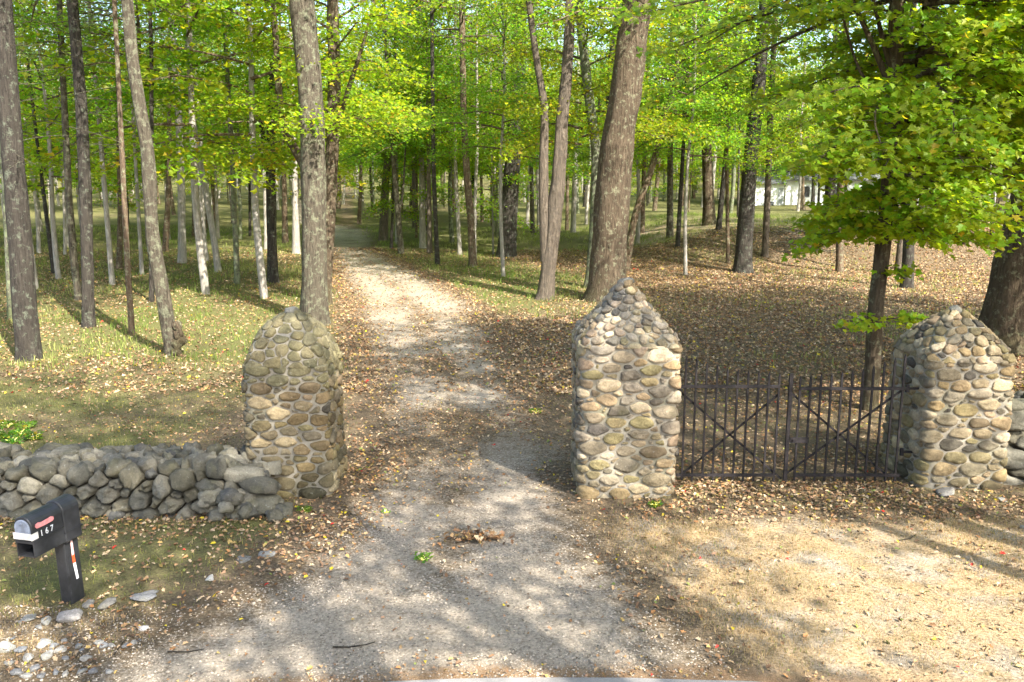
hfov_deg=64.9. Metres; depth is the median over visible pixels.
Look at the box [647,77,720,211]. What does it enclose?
maple tree
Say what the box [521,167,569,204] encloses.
maple tree
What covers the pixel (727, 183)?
maple tree
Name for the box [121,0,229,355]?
maple tree
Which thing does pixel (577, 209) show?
maple tree
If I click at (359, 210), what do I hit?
maple tree
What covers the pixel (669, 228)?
maple tree
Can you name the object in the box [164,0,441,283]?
maple tree
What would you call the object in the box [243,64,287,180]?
maple tree
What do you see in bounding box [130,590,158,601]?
rock
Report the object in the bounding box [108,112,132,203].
maple tree
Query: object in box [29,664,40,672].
rock
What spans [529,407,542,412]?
weed
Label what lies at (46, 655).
rock
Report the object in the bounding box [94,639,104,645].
rock
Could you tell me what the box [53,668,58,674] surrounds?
rock
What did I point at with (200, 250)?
maple tree
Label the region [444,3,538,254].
maple tree
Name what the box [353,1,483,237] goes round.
maple tree
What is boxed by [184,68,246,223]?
maple tree
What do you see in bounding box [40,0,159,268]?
maple tree
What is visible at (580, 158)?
maple tree
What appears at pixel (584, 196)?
maple tree
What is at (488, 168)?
maple tree
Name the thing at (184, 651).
twig
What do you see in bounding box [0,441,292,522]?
stone wall
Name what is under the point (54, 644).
rock
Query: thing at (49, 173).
maple tree
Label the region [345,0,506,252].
maple tree
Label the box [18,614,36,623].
rock
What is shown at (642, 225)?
maple tree
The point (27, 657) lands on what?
rock
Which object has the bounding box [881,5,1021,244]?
maple tree
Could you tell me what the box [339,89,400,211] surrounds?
maple tree
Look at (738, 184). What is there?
maple tree
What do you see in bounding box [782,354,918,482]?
iron gate
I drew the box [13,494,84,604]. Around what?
mailbox
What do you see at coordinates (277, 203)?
pine tree
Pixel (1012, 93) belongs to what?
maple tree
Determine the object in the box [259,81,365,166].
maple tree
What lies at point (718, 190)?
maple tree
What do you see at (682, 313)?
fallen leaves
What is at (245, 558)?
rock
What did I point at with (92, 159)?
maple tree
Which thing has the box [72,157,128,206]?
maple tree
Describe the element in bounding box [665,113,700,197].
maple tree
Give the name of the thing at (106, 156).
maple tree
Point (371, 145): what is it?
maple tree
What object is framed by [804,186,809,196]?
window
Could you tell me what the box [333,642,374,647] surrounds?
twig
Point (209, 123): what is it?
maple tree
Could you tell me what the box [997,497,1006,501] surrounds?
rock
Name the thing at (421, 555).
weed
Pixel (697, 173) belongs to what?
maple tree
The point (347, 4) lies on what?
sky
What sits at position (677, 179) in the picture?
maple tree
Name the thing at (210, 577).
rock
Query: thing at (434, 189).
maple tree
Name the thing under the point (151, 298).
maple tree
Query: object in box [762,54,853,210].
maple tree
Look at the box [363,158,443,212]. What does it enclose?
maple tree
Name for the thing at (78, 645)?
rock
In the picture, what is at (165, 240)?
maple tree
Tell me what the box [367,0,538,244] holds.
maple tree
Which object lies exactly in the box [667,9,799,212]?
maple tree
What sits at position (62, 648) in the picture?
rock
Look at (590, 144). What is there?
maple tree
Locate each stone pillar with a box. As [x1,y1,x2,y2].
[241,306,347,498]
[570,277,682,498]
[880,305,1016,490]
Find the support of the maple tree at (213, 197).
on the ground at (350, 232)
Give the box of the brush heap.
[753,225,857,255]
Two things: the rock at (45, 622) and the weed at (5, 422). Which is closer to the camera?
the rock at (45, 622)
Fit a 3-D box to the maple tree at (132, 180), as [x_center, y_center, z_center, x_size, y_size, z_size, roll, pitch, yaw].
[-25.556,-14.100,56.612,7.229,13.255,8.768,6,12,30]
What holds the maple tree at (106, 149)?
on the ground at (350, 232)
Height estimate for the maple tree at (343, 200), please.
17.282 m
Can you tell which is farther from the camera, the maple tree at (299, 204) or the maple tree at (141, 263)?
the maple tree at (299, 204)
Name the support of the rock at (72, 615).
on the ground at (350, 232)
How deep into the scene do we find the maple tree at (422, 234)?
45.75 m
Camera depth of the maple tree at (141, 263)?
34.06 m
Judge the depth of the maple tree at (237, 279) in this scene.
31.69 m
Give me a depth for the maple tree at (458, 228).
40.99 m
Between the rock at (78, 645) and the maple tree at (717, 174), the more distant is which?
the maple tree at (717, 174)
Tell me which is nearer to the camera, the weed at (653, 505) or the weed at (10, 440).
the weed at (653, 505)
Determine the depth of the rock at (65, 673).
6.78 m
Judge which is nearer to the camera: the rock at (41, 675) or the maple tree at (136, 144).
the rock at (41, 675)
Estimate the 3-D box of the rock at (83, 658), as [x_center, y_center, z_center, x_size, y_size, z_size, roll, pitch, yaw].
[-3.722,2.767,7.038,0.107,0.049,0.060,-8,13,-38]
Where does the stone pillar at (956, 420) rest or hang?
on the ground at (350, 232)
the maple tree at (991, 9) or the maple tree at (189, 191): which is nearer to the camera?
the maple tree at (991, 9)
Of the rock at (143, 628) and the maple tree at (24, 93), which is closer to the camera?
the rock at (143, 628)
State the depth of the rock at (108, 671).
6.84 m
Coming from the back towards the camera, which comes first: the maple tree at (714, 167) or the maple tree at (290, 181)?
the maple tree at (290, 181)
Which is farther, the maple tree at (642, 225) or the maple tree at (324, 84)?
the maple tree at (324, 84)
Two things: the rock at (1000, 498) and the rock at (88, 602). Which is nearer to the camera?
the rock at (88, 602)
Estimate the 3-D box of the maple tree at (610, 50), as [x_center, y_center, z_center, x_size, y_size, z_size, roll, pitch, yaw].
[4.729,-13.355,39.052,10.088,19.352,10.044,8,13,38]
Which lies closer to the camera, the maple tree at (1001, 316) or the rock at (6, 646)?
the rock at (6, 646)
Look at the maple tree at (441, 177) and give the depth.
96.24 m
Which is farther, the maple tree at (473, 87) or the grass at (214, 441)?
the maple tree at (473, 87)
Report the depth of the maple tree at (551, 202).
27.60 m
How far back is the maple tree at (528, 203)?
60.87 m
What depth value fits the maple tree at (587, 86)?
29.64 m
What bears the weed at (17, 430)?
on the ground at (350, 232)
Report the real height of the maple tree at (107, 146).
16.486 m
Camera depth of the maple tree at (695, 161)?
100.33 m
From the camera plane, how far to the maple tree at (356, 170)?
92.65 m
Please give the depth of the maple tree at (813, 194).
87.73 m
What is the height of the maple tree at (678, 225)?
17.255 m
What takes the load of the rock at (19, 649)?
on the ground at (350, 232)
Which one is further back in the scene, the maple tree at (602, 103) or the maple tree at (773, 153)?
the maple tree at (773, 153)
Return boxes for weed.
[0,419,18,428]
[0,429,12,438]
[0,433,23,443]
[9,427,30,433]
[11,420,38,428]
[23,430,44,440]
[295,505,312,512]
[414,551,432,562]
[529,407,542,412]
[648,500,662,507]
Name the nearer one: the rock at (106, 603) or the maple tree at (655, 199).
the rock at (106, 603)
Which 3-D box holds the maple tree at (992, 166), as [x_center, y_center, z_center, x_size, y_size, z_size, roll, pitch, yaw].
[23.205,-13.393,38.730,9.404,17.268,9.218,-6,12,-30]
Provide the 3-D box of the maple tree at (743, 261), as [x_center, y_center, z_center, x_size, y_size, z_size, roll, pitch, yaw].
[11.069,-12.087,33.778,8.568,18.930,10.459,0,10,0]
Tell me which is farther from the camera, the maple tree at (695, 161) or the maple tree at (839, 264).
the maple tree at (695, 161)
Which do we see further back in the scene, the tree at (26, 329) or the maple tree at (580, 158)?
the maple tree at (580, 158)
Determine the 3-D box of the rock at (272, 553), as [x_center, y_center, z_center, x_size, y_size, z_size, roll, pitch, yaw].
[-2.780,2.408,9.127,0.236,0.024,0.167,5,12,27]
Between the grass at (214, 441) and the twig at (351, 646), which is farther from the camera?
the grass at (214, 441)
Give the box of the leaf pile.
[431,523,514,546]
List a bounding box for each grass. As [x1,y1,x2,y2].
[0,211,1002,372]
[0,351,1023,627]
[0,507,1023,676]
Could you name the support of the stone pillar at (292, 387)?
on the ground at (350, 232)
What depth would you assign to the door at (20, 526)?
7.48 m
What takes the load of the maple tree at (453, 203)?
on the ground at (350, 232)
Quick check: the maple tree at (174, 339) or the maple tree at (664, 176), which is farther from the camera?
the maple tree at (664, 176)
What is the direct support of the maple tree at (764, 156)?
on the ground at (350, 232)
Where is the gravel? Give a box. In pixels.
[0,457,977,681]
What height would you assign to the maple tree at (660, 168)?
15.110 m
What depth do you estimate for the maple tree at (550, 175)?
81.58 m
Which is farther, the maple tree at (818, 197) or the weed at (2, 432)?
the maple tree at (818, 197)
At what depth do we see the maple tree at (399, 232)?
42.23 m
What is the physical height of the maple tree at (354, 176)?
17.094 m
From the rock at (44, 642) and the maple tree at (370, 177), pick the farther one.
the maple tree at (370, 177)
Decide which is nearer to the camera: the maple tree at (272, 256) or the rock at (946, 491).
the rock at (946, 491)
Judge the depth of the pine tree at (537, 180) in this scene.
58.31 m
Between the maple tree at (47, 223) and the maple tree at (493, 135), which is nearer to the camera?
the maple tree at (47, 223)
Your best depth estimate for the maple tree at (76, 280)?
27.43 m
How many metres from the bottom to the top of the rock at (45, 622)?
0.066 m
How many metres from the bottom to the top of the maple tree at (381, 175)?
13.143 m
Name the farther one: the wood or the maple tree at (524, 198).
the wood
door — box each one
[14,520,30,533]
[778,188,783,204]
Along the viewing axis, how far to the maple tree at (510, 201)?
41.87 m
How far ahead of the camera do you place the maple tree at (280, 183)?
77.73 m
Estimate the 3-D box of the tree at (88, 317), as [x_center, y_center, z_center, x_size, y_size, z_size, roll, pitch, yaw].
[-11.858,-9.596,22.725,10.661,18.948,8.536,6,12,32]
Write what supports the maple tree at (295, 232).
on the ground at (350, 232)
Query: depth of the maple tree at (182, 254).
38.23 m
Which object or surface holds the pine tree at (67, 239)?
on the ground at (350, 232)
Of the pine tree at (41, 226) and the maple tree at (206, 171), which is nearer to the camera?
the pine tree at (41, 226)
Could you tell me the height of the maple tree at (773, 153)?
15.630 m
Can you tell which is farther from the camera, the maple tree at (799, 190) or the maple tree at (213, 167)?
the maple tree at (799, 190)
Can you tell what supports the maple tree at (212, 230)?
on the ground at (350, 232)
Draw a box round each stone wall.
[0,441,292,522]
[1004,390,1023,485]
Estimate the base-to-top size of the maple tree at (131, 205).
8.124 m
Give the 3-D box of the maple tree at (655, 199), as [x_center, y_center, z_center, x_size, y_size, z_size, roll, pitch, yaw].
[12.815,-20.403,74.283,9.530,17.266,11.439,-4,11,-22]
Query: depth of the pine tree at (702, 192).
89.99 m
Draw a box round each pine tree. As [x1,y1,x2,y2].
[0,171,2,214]
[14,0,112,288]
[14,6,50,231]
[17,0,88,246]
[34,50,60,205]
[101,6,180,157]
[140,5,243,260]
[236,64,244,208]
[261,22,284,209]
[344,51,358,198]
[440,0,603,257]
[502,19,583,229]
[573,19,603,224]
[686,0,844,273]
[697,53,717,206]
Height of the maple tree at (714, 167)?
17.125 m
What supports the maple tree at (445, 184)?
on the ground at (350, 232)
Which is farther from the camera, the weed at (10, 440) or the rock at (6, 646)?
the weed at (10, 440)
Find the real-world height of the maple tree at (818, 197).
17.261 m
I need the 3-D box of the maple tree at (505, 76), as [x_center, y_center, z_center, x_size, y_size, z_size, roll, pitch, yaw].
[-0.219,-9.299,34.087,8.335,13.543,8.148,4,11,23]
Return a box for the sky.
[14,0,978,121]
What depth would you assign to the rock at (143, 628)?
7.53 m
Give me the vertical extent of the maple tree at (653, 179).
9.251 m
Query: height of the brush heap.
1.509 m
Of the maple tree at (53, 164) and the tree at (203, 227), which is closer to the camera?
the tree at (203, 227)
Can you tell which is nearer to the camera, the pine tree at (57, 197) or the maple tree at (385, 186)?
the maple tree at (385, 186)
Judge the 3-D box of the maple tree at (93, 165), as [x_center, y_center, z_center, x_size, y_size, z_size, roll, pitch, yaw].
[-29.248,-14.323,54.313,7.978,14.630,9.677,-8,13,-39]
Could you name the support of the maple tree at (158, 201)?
on the ground at (350, 232)
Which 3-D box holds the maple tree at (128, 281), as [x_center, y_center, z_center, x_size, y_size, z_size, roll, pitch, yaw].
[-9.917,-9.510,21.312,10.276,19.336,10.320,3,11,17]
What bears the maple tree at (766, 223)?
on the ground at (350, 232)
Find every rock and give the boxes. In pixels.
[0,641,15,652]
[4,660,13,665]
[10,668,23,674]
[13,646,26,652]
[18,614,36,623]
[19,672,32,678]
[22,653,33,662]
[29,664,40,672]
[36,638,53,648]
[37,673,45,678]
[41,616,51,625]
[41,649,53,660]
[49,643,58,648]
[53,645,66,652]
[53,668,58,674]
[56,609,82,622]
[62,670,68,677]
[75,643,82,648]
[77,668,87,673]
[79,655,92,661]
[82,599,94,607]
[88,667,97,674]
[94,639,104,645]
[97,596,116,609]
[99,642,107,647]
[105,669,113,673]
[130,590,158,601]
[138,625,148,630]
[205,574,213,580]
[236,555,251,563]
[258,550,276,556]
[935,487,954,496]
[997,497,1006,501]
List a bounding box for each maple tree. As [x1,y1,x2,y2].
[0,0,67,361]
[0,0,148,278]
[0,1,52,319]
[0,17,126,252]
[12,0,153,300]
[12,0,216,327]
[12,2,89,179]
[13,0,35,101]
[14,0,106,272]
[14,0,262,134]
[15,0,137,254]
[15,0,370,293]
[16,0,178,284]
[16,5,76,157]
[18,0,163,224]
[23,8,130,184]
[25,39,90,213]
[30,81,109,181]
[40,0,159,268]
[46,0,164,334]
[49,0,187,274]
[53,74,164,182]
[67,22,188,206]
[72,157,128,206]
[74,0,425,298]
[78,0,256,271]
[90,49,218,188]
[90,71,157,174]
[92,0,226,251]
[92,6,220,239]
[92,120,159,225]
[96,84,175,175]
[99,0,357,283]
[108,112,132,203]
[110,4,238,263]
[112,76,189,214]
[113,20,247,229]
[118,7,238,236]
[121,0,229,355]
[121,1,265,228]
[138,0,282,301]
[146,0,357,248]
[147,0,299,238]
[147,0,387,253]
[154,29,266,238]
[156,114,160,203]
[160,65,243,189]
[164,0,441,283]
[165,0,330,325]
[168,0,451,304]
[173,8,299,235]
[174,173,228,196]
[182,55,245,220]
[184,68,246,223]
[208,0,352,244]
[209,170,247,203]
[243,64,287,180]
[255,58,281,213]
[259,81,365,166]
[261,7,352,161]
[275,84,342,223]
[289,102,372,221]
[289,175,291,203]
[298,0,486,243]
[317,0,462,253]
[322,34,391,213]
[324,7,418,223]
[325,0,498,264]
[336,53,371,208]
[338,4,462,240]
[339,35,382,216]
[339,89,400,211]
[342,80,368,203]
[344,0,502,247]
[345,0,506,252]
[346,14,458,228]
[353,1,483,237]
[353,80,378,198]
[354,0,555,254]
[355,6,454,248]
[363,87,440,214]
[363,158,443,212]
[365,32,480,233]
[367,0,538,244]
[367,42,444,191]
[375,0,578,255]
[377,0,590,276]
[380,0,556,266]
[389,143,454,206]
[402,0,603,188]
[406,33,485,213]
[418,28,535,225]
[436,0,559,237]
[436,167,463,207]
[437,4,550,229]
[440,11,502,223]
[440,169,447,202]
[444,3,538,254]
[452,53,535,221]
[455,0,704,287]
[470,9,586,226]
[473,1,595,232]
[475,0,709,106]
[484,0,697,300]
[486,0,660,232]
[499,0,737,303]
[509,76,533,201]
[520,149,581,196]
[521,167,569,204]
[524,2,608,230]
[535,36,603,213]
[549,146,590,200]
[550,1,715,243]
[550,41,651,184]
[550,46,602,206]
[568,0,801,271]
[569,0,796,274]
[569,35,664,160]
[569,66,647,177]
[574,0,723,233]
[578,0,1023,411]
[586,0,769,237]
[596,0,820,263]
[600,0,798,246]
[631,140,677,205]
[633,35,691,210]
[640,79,684,203]
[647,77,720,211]
[651,0,812,225]
[652,0,804,229]
[653,2,808,217]
[653,70,700,200]
[660,143,701,199]
[661,4,765,183]
[661,67,721,205]
[662,146,731,170]
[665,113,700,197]
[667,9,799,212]
[673,143,701,195]
[685,87,775,207]
[686,0,876,257]
[697,156,721,198]
[714,128,765,187]
[717,125,775,193]
[724,2,959,272]
[730,96,796,173]
[736,75,800,164]
[759,80,814,204]
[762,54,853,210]
[772,64,838,204]
[773,37,827,209]
[778,3,971,268]
[783,0,887,230]
[790,78,829,202]
[804,0,916,288]
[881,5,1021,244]
[912,0,1023,179]
[919,5,979,245]
[929,5,1021,234]
[966,44,1023,143]
[978,40,1023,353]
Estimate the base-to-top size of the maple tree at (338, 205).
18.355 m
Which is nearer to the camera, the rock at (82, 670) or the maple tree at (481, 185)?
the rock at (82, 670)
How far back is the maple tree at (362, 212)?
76.08 m
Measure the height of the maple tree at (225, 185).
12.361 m
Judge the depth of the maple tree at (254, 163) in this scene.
27.08 m
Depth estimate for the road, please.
6.74 m
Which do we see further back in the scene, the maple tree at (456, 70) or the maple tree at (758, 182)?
the maple tree at (758, 182)
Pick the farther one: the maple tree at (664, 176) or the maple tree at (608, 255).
the maple tree at (664, 176)
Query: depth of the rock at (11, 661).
6.98 m
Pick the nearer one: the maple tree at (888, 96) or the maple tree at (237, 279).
the maple tree at (888, 96)
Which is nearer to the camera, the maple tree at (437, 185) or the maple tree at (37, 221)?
the maple tree at (37, 221)
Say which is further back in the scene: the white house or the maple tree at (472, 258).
the white house
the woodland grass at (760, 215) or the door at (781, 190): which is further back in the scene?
the door at (781, 190)
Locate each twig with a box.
[167,648,203,652]
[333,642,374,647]
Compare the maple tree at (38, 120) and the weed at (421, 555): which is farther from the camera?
the maple tree at (38, 120)
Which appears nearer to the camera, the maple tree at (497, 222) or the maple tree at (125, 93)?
the maple tree at (125, 93)
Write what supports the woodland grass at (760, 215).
on the ground at (350, 232)
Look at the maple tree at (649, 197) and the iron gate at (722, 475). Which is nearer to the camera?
the iron gate at (722, 475)
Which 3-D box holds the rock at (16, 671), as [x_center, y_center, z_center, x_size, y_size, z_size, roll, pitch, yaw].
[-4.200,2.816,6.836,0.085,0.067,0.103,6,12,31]
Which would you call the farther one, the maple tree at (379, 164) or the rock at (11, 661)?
the maple tree at (379, 164)
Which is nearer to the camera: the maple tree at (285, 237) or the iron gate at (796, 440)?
the iron gate at (796, 440)
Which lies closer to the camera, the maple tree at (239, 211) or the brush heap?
the brush heap
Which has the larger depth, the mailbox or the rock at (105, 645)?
the mailbox
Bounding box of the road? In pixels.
[388,677,756,681]
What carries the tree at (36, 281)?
on the ground at (350, 232)
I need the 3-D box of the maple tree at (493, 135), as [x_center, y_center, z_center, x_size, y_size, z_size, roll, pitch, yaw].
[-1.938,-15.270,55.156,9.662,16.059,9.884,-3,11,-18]
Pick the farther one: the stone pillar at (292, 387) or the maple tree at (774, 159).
the maple tree at (774, 159)
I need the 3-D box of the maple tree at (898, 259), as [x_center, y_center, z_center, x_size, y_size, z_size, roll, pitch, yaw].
[16.183,-11.176,33.870,9.486,17.254,9.700,-7,12,-35]
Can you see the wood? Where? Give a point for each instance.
(634, 172)
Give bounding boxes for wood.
[19,64,838,179]
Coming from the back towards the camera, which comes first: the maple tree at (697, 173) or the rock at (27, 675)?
the maple tree at (697, 173)
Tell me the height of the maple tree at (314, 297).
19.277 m
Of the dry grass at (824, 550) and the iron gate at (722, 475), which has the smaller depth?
the dry grass at (824, 550)
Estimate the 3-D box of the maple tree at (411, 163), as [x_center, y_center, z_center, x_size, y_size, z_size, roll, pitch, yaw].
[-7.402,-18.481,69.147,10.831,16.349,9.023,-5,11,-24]
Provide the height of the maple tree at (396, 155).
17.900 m
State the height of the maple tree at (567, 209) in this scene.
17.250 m
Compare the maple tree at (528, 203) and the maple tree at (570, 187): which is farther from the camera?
the maple tree at (570, 187)
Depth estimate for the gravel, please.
7.84 m
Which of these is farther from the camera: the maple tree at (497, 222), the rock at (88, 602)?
the maple tree at (497, 222)
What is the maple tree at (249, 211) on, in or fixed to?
on the ground at (350, 232)
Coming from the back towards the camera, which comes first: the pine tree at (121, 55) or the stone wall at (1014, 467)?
the pine tree at (121, 55)
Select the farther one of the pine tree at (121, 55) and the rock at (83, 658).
the pine tree at (121, 55)
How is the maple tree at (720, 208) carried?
on the ground at (350, 232)
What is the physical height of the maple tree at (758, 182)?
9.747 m
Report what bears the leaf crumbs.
on the ground at (350, 232)
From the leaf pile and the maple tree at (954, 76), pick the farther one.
the maple tree at (954, 76)
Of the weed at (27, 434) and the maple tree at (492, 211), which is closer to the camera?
the weed at (27, 434)
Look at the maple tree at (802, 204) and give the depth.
81.00 m
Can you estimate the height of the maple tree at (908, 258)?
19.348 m
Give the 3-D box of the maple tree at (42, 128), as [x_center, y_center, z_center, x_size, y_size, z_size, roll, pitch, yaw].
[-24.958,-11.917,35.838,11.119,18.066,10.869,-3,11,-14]
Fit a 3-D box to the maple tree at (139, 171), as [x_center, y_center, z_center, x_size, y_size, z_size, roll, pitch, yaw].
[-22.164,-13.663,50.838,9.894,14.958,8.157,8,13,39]
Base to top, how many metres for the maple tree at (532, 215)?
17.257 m
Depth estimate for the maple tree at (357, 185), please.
65.93 m
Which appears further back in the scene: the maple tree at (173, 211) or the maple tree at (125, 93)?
the maple tree at (173, 211)
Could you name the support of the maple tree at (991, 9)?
on the ground at (350, 232)
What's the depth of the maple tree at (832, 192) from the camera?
40.53 m
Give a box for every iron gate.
[676,357,780,480]
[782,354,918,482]
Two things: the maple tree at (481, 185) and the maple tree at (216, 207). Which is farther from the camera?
the maple tree at (481, 185)
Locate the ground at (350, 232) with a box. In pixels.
[0,160,1023,681]
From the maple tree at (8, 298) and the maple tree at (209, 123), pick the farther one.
the maple tree at (209, 123)
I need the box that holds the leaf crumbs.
[12,322,1023,681]
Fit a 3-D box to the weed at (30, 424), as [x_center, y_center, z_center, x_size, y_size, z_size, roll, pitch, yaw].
[-8.515,1.450,14.099,0.420,0.166,0.332,0,10,0]
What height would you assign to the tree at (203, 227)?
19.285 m
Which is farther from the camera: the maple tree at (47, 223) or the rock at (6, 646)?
the maple tree at (47, 223)
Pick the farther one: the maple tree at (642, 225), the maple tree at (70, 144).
the maple tree at (70, 144)
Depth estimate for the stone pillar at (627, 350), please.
10.64 m
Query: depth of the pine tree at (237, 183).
84.86 m
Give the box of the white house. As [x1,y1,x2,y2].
[736,166,917,205]
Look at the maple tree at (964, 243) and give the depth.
38.64 m
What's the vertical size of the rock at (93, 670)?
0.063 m
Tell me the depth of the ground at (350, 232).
9.96 m
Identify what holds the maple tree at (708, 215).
on the ground at (350, 232)
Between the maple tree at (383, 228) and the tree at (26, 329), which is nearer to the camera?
the tree at (26, 329)
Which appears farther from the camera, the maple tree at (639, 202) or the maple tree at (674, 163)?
the maple tree at (674, 163)
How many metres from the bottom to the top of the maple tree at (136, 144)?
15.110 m
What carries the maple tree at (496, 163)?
on the ground at (350, 232)
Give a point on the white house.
(777, 194)
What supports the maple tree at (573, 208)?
on the ground at (350, 232)
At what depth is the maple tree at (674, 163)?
91.43 m
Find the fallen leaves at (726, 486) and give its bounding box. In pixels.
[0,380,1023,676]
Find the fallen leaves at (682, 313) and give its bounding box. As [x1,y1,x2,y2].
[0,223,1023,394]
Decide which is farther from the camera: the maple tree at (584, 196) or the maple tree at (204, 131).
the maple tree at (584, 196)
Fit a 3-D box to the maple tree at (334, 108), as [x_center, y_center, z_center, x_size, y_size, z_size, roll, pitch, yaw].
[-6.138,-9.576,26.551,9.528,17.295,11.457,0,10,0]
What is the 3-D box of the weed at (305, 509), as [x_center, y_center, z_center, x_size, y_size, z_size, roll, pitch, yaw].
[-2.678,2.159,10.391,0.237,0.088,0.189,0,10,0]
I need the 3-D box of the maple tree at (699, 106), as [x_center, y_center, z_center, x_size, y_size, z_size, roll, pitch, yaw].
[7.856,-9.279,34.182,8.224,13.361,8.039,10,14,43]
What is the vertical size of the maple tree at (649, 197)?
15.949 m
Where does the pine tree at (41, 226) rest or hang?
on the ground at (350, 232)
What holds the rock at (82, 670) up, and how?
on the ground at (350, 232)
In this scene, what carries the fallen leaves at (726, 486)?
on the ground at (350, 232)
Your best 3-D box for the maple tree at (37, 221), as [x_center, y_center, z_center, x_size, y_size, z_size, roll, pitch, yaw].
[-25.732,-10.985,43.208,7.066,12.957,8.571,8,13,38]
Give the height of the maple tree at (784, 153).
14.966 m
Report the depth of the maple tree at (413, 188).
59.76 m

